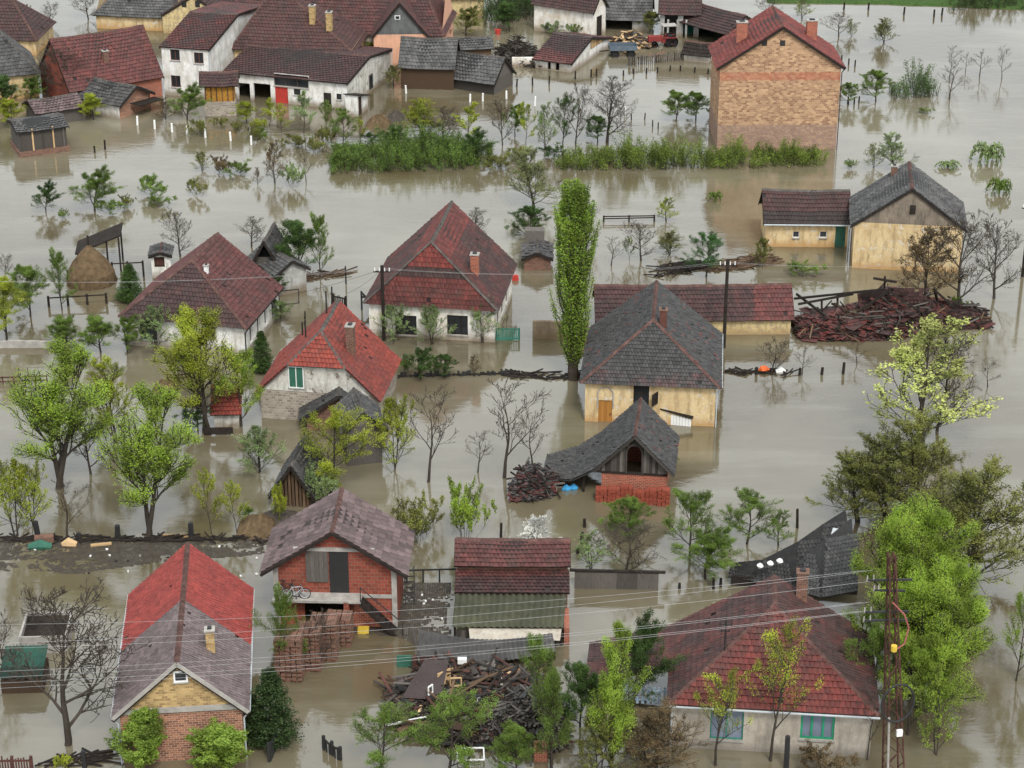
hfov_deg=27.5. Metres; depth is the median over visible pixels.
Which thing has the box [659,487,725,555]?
tree
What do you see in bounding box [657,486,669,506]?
brick stack
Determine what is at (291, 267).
grey lean shed
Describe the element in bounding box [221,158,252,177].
shrub
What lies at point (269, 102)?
tree
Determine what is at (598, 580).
palisade
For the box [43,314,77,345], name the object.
tree
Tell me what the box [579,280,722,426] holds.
cream house
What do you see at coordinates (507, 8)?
tree
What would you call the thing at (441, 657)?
power wire
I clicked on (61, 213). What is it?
shrub
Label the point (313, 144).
shrub
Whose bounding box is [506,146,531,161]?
shrub
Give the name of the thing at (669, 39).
tractor
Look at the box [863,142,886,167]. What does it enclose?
tree
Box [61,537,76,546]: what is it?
straw bundle
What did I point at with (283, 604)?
tree
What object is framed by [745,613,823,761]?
tree
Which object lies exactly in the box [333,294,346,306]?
picket gate
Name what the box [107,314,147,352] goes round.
tree
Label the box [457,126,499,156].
tree
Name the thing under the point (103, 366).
tree
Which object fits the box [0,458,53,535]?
tree
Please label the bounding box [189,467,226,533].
tree
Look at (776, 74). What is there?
tall brick house
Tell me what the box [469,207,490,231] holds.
bare tree
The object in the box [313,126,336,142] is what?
shrub
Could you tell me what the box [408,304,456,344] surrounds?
tree
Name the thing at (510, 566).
tiled shed
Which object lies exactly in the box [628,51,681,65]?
picket fence
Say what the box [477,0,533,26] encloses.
woods
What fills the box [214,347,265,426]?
tree
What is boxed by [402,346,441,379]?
tree
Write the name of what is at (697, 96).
tree
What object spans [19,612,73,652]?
concrete box
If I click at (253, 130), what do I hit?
shrub
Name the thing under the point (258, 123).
shrub
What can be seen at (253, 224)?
bare tree
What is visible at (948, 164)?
drooping plant
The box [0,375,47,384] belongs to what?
railing
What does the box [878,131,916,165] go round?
tree
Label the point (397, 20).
grey gabled wing
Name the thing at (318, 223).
tree
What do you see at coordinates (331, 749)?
picket gate
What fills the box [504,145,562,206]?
tree
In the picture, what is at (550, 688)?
willow tree
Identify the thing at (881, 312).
collapsed barn
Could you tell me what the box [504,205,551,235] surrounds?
tree
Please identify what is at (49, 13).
bare tree
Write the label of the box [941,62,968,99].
bare tree
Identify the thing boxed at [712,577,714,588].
fence post
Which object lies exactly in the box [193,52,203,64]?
window
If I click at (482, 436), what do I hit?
bare tree
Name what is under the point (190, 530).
fence post
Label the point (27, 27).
brown roofed house
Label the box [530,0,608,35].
house
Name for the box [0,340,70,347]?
wall
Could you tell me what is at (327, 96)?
door
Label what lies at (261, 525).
haystack
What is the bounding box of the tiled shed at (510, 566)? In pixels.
[454,537,570,607]
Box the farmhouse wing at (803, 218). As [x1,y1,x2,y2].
[758,188,850,247]
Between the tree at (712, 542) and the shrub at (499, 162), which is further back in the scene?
the shrub at (499, 162)
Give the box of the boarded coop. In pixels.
[660,408,693,426]
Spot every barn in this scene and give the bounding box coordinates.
[6,112,69,157]
[22,92,82,122]
[39,24,163,106]
[544,397,679,491]
[728,510,859,597]
[791,276,995,342]
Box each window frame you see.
[369,73,372,89]
[457,747,484,760]
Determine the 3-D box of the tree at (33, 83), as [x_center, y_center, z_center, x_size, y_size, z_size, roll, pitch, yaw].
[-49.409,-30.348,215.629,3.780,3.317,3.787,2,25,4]
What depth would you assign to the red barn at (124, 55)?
215.83 m
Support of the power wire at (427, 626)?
attached to the lattice pylon
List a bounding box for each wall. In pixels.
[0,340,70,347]
[512,57,534,66]
[533,320,588,338]
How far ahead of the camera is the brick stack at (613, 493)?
136.75 m
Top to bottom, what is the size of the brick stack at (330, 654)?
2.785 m
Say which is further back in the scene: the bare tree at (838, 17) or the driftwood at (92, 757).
the bare tree at (838, 17)
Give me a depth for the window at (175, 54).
216.51 m
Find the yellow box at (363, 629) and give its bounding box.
[358,626,368,633]
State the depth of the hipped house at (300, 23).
222.72 m
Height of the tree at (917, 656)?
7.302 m
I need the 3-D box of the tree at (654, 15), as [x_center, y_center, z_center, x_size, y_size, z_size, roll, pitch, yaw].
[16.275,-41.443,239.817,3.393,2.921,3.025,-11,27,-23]
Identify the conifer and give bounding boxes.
[114,263,145,303]
[244,694,269,741]
[245,666,308,750]
[249,330,273,372]
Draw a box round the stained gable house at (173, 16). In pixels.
[161,0,234,32]
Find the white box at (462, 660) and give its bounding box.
[458,657,466,663]
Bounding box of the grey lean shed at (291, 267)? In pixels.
[248,245,310,295]
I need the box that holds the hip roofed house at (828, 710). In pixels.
[587,568,880,757]
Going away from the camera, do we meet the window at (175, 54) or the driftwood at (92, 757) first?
the driftwood at (92, 757)
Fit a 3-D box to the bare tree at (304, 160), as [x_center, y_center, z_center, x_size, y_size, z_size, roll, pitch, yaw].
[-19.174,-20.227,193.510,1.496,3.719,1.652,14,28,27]
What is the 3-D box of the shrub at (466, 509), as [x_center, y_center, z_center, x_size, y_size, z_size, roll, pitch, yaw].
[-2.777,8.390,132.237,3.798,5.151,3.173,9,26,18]
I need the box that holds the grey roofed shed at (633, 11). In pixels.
[605,0,654,31]
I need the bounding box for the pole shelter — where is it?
[75,223,123,270]
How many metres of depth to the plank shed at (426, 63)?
219.72 m
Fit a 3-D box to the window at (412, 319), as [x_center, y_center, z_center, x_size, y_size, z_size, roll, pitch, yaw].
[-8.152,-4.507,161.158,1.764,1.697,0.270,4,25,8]
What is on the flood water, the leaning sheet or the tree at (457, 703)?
the tree at (457, 703)
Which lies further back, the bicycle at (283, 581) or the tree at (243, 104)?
the tree at (243, 104)
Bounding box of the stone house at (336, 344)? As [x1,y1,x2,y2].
[255,291,400,420]
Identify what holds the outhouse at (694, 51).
on the flood water
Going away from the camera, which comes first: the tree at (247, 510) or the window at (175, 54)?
the tree at (247, 510)
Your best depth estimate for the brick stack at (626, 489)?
136.71 m
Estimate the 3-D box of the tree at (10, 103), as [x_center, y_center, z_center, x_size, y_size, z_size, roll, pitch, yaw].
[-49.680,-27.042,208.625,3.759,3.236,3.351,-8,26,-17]
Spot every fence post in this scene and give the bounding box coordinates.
[33,520,39,534]
[81,750,86,767]
[115,524,119,538]
[188,522,193,536]
[331,286,332,303]
[500,523,501,537]
[583,518,585,527]
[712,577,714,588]
[783,735,789,767]
[796,508,798,528]
[842,362,845,373]
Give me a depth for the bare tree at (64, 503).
131.98 m
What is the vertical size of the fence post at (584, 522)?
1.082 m
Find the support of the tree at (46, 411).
on the flood water
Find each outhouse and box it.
[148,242,173,277]
[532,32,611,72]
[681,40,712,62]
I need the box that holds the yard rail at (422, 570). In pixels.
[406,568,456,582]
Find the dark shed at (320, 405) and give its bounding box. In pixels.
[298,386,347,430]
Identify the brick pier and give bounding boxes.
[534,740,546,761]
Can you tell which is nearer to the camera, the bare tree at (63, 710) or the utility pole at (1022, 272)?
the bare tree at (63, 710)
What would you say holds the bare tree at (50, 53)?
on the flood water
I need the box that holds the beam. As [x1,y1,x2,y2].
[570,568,665,573]
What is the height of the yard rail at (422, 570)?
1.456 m
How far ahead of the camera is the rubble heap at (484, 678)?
114.77 m
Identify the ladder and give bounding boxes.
[404,566,414,603]
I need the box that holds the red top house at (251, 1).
[235,0,262,3]
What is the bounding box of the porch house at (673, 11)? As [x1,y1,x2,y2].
[658,0,701,37]
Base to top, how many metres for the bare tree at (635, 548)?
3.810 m
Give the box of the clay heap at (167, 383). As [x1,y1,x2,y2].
[153,378,179,393]
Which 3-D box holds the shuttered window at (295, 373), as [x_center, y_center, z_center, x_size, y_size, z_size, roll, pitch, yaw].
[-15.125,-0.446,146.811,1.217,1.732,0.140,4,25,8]
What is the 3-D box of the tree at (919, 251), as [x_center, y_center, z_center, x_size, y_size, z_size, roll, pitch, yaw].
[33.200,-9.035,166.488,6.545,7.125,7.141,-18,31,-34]
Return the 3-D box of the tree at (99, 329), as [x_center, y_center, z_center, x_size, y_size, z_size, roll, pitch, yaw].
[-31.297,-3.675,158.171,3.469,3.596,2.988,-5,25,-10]
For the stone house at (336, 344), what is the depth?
147.54 m
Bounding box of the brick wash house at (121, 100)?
[78,77,159,118]
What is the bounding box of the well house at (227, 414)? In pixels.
[204,384,243,433]
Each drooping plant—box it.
[706,190,722,200]
[934,159,961,170]
[969,140,1004,165]
[985,178,1012,195]
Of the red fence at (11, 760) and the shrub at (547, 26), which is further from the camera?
the shrub at (547, 26)
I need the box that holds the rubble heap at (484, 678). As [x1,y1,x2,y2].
[373,647,576,764]
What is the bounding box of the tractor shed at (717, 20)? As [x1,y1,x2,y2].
[680,3,750,35]
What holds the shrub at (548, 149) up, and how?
on the flood water
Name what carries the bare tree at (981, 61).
on the flood water
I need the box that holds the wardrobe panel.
[437,668,450,683]
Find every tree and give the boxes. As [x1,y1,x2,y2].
[0,74,23,109]
[0,98,27,121]
[0,253,12,273]
[0,274,31,339]
[0,335,115,489]
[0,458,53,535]
[0,576,149,746]
[0,609,23,659]
[4,263,50,315]
[11,458,48,525]
[13,74,48,98]
[16,582,44,624]
[23,43,94,86]
[25,63,54,97]
[30,178,66,211]
[34,246,77,309]
[41,2,58,18]
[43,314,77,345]
[50,479,90,536]
[56,415,110,473]
[67,164,127,210]
[71,0,98,18]
[76,92,105,119]
[76,313,117,352]
[77,354,164,443]
[89,377,203,536]
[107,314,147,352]
[134,303,172,349]
[146,302,248,432]
[152,96,175,119]
[158,207,195,256]
[167,81,215,120]
[167,307,194,344]
[172,399,215,430]
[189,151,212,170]
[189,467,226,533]
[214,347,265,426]
[217,479,251,531]
[230,100,257,122]
[231,425,287,472]
[234,216,266,246]
[241,506,254,515]
[249,582,307,653]
[252,167,263,184]
[260,98,278,125]
[261,138,289,182]
[269,299,293,321]
[271,102,296,132]
[271,273,290,291]
[273,218,323,264]
[290,90,317,132]
[295,146,314,181]
[296,402,390,493]
[302,211,333,275]
[303,609,338,671]
[318,100,335,126]
[323,107,359,143]
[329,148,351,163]
[347,699,435,767]
[354,118,367,138]
[363,392,417,469]
[370,302,409,341]
[380,124,407,151]
[381,65,402,88]
[402,98,445,133]
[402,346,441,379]
[405,383,456,482]
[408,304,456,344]
[412,684,503,767]
[427,105,467,138]
[428,354,458,377]
[450,101,479,140]
[453,5,484,35]
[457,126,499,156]
[465,431,492,472]
[468,355,481,372]
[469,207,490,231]
[470,296,505,342]
[483,719,557,767]
[485,378,551,478]
[486,96,513,145]
[490,1,518,31]
[501,101,527,135]
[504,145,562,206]
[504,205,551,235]
[513,405,549,463]
[516,102,536,143]
[517,514,559,538]
[517,631,574,767]
[535,100,562,147]
[547,178,602,380]
[551,92,580,143]
[558,658,599,730]
[559,82,595,144]
[571,700,639,767]
[572,528,619,568]
[578,115,612,141]
[579,619,652,763]
[580,75,637,142]
[589,200,602,240]
[591,518,666,578]
[597,493,655,538]
[604,606,690,708]
[605,236,628,265]
[612,695,711,767]
[618,218,657,260]
[622,236,638,260]
[637,11,659,32]
[653,229,686,255]
[655,197,680,220]
[659,89,695,120]
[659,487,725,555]
[670,525,745,578]
[676,91,709,119]
[679,230,723,276]
[693,665,755,765]
[711,486,783,544]
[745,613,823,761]
[751,0,782,9]
[751,236,772,268]
[756,336,790,371]
[765,508,796,544]
[793,348,814,374]
[794,0,814,18]
[804,430,930,520]
[819,11,852,35]
[820,449,908,528]
[839,82,860,103]
[840,489,991,675]
[842,592,912,698]
[844,18,860,34]
[847,337,865,362]
[854,68,895,100]
[856,672,892,759]
[857,553,1003,712]
[862,313,1002,443]
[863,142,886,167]
[868,406,982,521]
[870,17,899,42]
[875,627,952,735]
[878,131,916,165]
[883,451,1023,596]
[894,225,975,294]
[900,328,982,430]
[905,209,1000,302]
[915,656,970,755]
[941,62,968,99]
[947,46,963,78]
[963,212,1022,298]
[970,50,995,75]
[980,357,1001,386]
[998,46,1011,78]
[1000,586,1023,680]
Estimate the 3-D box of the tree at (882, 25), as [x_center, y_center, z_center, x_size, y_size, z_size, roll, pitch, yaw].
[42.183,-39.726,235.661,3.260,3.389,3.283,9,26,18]
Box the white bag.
[776,367,785,373]
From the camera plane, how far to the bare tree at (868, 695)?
109.53 m
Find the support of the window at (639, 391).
in the cream house at (656, 345)
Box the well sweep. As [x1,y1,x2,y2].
[360,291,365,309]
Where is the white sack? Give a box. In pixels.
[776,558,782,563]
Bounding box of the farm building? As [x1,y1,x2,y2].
[223,43,392,108]
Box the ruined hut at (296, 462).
[267,434,328,506]
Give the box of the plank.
[91,542,111,546]
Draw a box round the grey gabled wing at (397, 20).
[371,0,428,67]
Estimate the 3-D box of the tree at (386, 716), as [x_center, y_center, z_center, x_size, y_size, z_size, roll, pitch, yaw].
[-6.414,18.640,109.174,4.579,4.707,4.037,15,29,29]
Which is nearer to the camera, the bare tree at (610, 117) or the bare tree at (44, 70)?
the bare tree at (610, 117)
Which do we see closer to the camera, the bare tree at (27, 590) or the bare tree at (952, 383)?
the bare tree at (27, 590)
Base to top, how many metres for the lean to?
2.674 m
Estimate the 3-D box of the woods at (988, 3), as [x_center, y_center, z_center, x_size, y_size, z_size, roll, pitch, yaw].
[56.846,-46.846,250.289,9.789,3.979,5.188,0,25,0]
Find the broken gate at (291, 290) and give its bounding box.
[278,289,298,303]
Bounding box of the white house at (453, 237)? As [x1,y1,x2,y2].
[362,200,517,341]
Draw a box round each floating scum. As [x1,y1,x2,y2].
[0,539,267,573]
[354,581,452,645]
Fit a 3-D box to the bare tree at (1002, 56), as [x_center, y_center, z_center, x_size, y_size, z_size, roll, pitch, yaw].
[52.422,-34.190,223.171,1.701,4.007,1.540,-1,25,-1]
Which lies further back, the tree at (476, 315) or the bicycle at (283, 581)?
the tree at (476, 315)
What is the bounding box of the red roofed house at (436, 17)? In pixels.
[315,0,456,45]
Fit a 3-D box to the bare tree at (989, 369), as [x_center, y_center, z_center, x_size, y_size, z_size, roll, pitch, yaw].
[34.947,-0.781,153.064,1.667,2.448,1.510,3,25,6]
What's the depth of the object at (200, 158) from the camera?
196.22 m
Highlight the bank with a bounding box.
[767,0,1023,9]
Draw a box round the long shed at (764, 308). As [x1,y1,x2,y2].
[592,283,794,334]
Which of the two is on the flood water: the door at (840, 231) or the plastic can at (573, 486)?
the plastic can at (573, 486)
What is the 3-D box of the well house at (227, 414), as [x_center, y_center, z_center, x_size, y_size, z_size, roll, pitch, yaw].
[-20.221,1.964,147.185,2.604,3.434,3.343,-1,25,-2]
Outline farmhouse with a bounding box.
[849,161,967,272]
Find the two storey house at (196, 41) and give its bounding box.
[159,1,259,97]
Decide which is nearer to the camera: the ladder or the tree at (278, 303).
the ladder
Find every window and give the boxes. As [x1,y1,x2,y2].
[139,320,155,341]
[154,257,164,265]
[170,49,180,61]
[171,75,180,87]
[173,671,188,683]
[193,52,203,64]
[249,327,254,344]
[264,310,269,327]
[273,73,308,89]
[288,366,304,389]
[293,89,299,95]
[396,315,417,336]
[446,315,468,336]
[633,386,648,404]
[708,710,743,742]
[792,231,799,238]
[798,712,834,742]
[819,231,827,238]
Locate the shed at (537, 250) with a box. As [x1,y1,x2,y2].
[521,227,553,269]
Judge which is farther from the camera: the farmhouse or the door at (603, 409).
the farmhouse
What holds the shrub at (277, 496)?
on the flood water
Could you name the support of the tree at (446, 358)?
on the flood water
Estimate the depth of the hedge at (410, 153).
197.66 m
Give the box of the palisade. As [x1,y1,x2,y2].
[574,572,658,589]
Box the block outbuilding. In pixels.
[259,486,414,636]
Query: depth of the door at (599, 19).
238.55 m
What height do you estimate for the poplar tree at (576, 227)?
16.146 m
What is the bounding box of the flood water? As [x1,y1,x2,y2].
[0,0,1023,767]
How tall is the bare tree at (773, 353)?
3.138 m
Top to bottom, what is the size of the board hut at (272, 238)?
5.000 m
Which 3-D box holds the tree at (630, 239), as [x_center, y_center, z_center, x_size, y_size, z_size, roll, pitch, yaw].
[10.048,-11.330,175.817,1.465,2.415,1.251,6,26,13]
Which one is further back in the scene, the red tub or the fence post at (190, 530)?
the red tub
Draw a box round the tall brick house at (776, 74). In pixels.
[708,5,845,149]
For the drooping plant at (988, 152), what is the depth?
197.99 m
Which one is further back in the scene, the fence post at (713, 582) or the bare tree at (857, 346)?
the bare tree at (857, 346)
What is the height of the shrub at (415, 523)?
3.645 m
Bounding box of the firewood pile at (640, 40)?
[609,29,651,48]
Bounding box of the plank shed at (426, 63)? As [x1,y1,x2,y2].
[398,36,460,89]
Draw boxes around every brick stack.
[273,628,305,681]
[293,620,324,671]
[310,612,339,661]
[327,609,353,647]
[595,486,607,502]
[607,485,620,503]
[620,483,632,499]
[632,489,644,502]
[645,487,657,504]
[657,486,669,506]
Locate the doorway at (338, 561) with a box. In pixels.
[329,552,348,592]
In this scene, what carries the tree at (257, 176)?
on the flood water
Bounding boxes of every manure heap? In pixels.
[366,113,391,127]
[388,110,403,121]
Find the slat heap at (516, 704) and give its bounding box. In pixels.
[474,681,573,754]
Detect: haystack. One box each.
[66,235,116,290]
[236,513,275,538]
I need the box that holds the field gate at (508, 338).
[495,328,519,339]
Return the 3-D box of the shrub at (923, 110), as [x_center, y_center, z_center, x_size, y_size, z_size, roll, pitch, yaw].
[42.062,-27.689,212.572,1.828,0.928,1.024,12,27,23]
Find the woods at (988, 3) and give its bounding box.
[947,0,1023,10]
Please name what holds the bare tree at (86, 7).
on the flood water
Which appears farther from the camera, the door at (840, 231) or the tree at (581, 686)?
the door at (840, 231)
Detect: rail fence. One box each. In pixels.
[47,293,107,306]
[111,260,144,276]
[603,215,654,221]
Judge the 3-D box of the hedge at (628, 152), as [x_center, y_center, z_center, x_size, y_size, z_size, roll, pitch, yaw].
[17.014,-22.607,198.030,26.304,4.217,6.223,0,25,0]
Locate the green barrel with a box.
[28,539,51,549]
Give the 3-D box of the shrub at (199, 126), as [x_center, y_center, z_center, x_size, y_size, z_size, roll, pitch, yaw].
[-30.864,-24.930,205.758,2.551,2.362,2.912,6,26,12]
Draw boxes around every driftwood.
[0,531,269,544]
[34,747,123,767]
[306,266,357,280]
[501,368,581,380]
[643,258,714,277]
[700,253,784,272]
[723,366,798,378]
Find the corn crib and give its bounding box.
[199,70,239,116]
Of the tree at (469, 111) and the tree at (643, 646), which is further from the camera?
the tree at (469, 111)
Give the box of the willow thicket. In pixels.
[888,57,940,99]
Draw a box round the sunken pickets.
[398,369,515,377]
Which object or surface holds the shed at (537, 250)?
on the flood water
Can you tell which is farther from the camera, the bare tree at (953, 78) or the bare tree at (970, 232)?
the bare tree at (953, 78)
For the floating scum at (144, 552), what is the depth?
131.04 m
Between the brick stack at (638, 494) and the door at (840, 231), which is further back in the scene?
the door at (840, 231)
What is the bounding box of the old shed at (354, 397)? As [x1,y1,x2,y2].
[331,387,388,465]
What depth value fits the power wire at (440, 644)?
103.50 m
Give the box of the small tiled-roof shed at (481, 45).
[447,35,493,54]
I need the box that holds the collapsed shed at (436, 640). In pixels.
[397,625,555,670]
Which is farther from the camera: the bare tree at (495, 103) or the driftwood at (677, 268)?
the bare tree at (495, 103)
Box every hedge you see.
[326,116,494,174]
[553,128,830,170]
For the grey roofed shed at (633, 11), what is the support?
on the flood water
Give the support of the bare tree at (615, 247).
on the flood water
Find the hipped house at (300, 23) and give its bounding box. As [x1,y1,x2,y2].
[232,0,367,56]
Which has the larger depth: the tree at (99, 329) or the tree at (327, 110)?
the tree at (327, 110)
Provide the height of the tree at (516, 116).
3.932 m
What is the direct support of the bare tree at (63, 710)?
on the flood water
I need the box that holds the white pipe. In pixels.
[388,716,425,725]
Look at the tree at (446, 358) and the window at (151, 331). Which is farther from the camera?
the window at (151, 331)
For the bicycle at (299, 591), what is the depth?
121.55 m
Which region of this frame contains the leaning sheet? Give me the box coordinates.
[402,659,447,699]
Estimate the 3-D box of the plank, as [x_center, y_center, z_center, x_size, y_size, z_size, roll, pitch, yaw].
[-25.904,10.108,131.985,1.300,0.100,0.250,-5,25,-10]
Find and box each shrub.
[53,753,72,767]
[58,207,69,216]
[92,199,129,213]
[104,705,168,767]
[118,194,136,206]
[136,172,167,196]
[147,194,176,206]
[182,716,253,767]
[184,118,212,134]
[185,177,208,195]
[209,153,236,174]
[213,116,229,128]
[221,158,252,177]
[230,121,242,131]
[244,124,261,139]
[249,118,267,127]
[256,126,267,137]
[270,481,286,520]
[278,133,310,148]
[278,161,305,186]
[285,458,339,505]
[298,135,328,151]
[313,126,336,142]
[331,140,365,151]
[359,128,386,142]
[391,489,444,542]
[400,356,415,371]
[423,117,441,129]
[446,475,497,536]
[481,151,510,172]
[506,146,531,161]
[538,142,565,159]
[540,20,563,34]
[564,23,582,32]
[787,259,828,276]
[797,739,861,767]
[844,158,859,168]
[918,107,935,112]
[951,295,968,303]
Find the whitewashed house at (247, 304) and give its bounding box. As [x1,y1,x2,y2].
[117,232,283,354]
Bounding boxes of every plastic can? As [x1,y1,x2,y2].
[562,484,570,490]
[570,483,577,490]
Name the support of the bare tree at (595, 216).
on the flood water
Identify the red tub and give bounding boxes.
[495,29,500,34]
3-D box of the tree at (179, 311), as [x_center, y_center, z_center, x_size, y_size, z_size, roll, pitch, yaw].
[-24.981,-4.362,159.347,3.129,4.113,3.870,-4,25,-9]
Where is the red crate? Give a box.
[512,274,518,280]
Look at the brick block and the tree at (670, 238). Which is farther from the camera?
the tree at (670, 238)
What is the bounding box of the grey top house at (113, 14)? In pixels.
[92,0,179,30]
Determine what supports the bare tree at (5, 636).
on the flood water
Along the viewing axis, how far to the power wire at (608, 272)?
158.38 m
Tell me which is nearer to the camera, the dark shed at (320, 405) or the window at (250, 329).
the dark shed at (320, 405)
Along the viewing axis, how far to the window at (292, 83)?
214.67 m
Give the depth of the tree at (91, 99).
209.37 m
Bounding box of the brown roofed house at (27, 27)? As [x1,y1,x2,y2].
[0,0,56,54]
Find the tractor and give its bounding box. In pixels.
[647,23,677,47]
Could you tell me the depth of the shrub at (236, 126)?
206.56 m
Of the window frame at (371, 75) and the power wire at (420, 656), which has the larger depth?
the window frame at (371, 75)
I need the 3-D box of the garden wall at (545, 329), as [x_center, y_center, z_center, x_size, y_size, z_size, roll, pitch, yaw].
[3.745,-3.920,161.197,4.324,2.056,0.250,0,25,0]
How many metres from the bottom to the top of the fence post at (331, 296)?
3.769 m
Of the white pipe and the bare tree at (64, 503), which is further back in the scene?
the bare tree at (64, 503)
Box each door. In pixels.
[275,86,287,103]
[324,93,331,107]
[358,96,361,114]
[596,15,601,35]
[598,400,611,421]
[834,226,845,246]
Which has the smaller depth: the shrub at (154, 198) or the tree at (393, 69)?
the shrub at (154, 198)
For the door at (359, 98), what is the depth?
211.91 m
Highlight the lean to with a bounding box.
[452,593,568,645]
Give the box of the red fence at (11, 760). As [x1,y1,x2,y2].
[0,755,33,767]
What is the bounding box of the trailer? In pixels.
[599,42,637,57]
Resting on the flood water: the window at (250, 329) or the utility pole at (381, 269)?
the utility pole at (381, 269)
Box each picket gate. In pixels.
[267,733,276,761]
[322,735,341,760]
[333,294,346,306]
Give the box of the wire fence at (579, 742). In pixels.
[553,740,636,748]
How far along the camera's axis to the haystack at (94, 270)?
170.19 m
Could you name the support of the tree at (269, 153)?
on the flood water
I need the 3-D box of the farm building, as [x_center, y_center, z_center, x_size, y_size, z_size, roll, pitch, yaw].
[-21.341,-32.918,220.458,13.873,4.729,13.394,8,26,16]
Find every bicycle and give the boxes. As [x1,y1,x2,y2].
[273,579,300,596]
[281,581,310,598]
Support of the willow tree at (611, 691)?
on the flood water
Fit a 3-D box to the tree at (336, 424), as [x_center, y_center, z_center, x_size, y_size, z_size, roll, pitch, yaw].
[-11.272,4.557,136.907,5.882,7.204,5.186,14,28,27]
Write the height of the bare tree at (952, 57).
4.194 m
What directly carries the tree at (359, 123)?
on the flood water
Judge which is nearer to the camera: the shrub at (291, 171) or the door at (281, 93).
the shrub at (291, 171)
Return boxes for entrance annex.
[343,93,370,116]
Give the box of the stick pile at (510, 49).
[491,34,542,67]
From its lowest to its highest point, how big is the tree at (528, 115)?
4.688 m
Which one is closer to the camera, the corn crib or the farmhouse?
the farmhouse
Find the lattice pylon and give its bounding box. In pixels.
[863,551,914,767]
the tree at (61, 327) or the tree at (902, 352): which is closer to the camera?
the tree at (902, 352)
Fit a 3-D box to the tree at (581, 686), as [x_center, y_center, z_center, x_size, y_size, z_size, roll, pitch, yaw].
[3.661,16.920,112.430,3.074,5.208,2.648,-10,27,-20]
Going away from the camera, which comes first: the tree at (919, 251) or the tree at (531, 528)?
the tree at (531, 528)
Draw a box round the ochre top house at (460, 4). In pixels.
[444,0,483,15]
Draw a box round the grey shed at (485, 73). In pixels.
[454,51,516,94]
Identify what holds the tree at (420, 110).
on the flood water
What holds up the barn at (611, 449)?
on the flood water
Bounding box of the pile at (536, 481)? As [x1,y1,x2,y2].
[506,457,564,502]
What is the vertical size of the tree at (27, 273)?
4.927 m
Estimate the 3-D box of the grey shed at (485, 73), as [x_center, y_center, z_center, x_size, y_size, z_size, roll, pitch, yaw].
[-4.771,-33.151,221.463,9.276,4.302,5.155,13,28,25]
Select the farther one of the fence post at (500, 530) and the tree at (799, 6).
the tree at (799, 6)
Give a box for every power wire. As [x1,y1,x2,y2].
[0,570,864,624]
[3,254,1023,281]
[10,611,857,682]
[14,611,863,687]
[16,602,866,676]
[18,602,860,670]
[20,570,871,642]
[25,581,869,647]
[140,253,1017,281]
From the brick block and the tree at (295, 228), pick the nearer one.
the brick block
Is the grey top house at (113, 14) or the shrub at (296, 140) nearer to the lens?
the shrub at (296, 140)
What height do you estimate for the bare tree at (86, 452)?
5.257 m
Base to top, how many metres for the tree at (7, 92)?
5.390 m
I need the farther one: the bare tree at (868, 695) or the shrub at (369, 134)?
the shrub at (369, 134)
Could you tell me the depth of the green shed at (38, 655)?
116.90 m
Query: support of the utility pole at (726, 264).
on the flood water
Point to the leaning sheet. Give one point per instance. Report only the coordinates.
(427, 672)
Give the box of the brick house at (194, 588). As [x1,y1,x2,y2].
[110,541,254,763]
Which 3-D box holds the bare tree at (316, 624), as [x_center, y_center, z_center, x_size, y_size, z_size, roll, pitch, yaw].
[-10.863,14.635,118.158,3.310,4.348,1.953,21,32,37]
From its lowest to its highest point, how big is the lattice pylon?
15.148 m
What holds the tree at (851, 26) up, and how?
on the flood water
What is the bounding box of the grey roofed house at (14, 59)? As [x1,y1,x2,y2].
[0,29,40,98]
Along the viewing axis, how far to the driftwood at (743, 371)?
155.46 m
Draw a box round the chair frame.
[450,677,461,686]
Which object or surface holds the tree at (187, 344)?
on the flood water
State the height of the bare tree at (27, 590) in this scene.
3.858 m
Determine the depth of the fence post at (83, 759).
110.06 m
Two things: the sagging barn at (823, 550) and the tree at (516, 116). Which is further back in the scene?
the tree at (516, 116)
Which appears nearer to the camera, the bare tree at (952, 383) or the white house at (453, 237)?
the bare tree at (952, 383)
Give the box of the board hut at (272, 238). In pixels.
[252,222,291,269]
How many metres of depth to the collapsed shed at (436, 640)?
118.97 m
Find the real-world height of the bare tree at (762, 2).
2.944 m
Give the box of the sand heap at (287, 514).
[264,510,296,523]
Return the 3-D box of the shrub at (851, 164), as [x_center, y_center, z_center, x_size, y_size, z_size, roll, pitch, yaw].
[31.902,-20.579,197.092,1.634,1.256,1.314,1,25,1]
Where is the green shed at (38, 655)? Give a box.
[0,645,49,693]
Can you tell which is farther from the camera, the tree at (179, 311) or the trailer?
the trailer
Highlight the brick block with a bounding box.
[34,533,53,541]
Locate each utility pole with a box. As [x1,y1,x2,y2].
[373,265,390,340]
[719,259,735,347]
[1021,204,1023,276]
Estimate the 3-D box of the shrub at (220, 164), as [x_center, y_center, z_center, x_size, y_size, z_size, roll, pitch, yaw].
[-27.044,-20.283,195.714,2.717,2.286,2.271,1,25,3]
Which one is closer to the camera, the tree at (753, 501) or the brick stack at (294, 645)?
the brick stack at (294, 645)
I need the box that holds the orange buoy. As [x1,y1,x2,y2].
[758,365,769,370]
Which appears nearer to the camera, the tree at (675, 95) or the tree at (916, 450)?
the tree at (916, 450)
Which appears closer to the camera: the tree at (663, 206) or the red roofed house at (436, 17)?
the tree at (663, 206)
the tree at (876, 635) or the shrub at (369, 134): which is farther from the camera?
the shrub at (369, 134)
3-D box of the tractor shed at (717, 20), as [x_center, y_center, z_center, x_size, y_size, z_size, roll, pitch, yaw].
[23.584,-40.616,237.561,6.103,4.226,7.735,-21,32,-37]

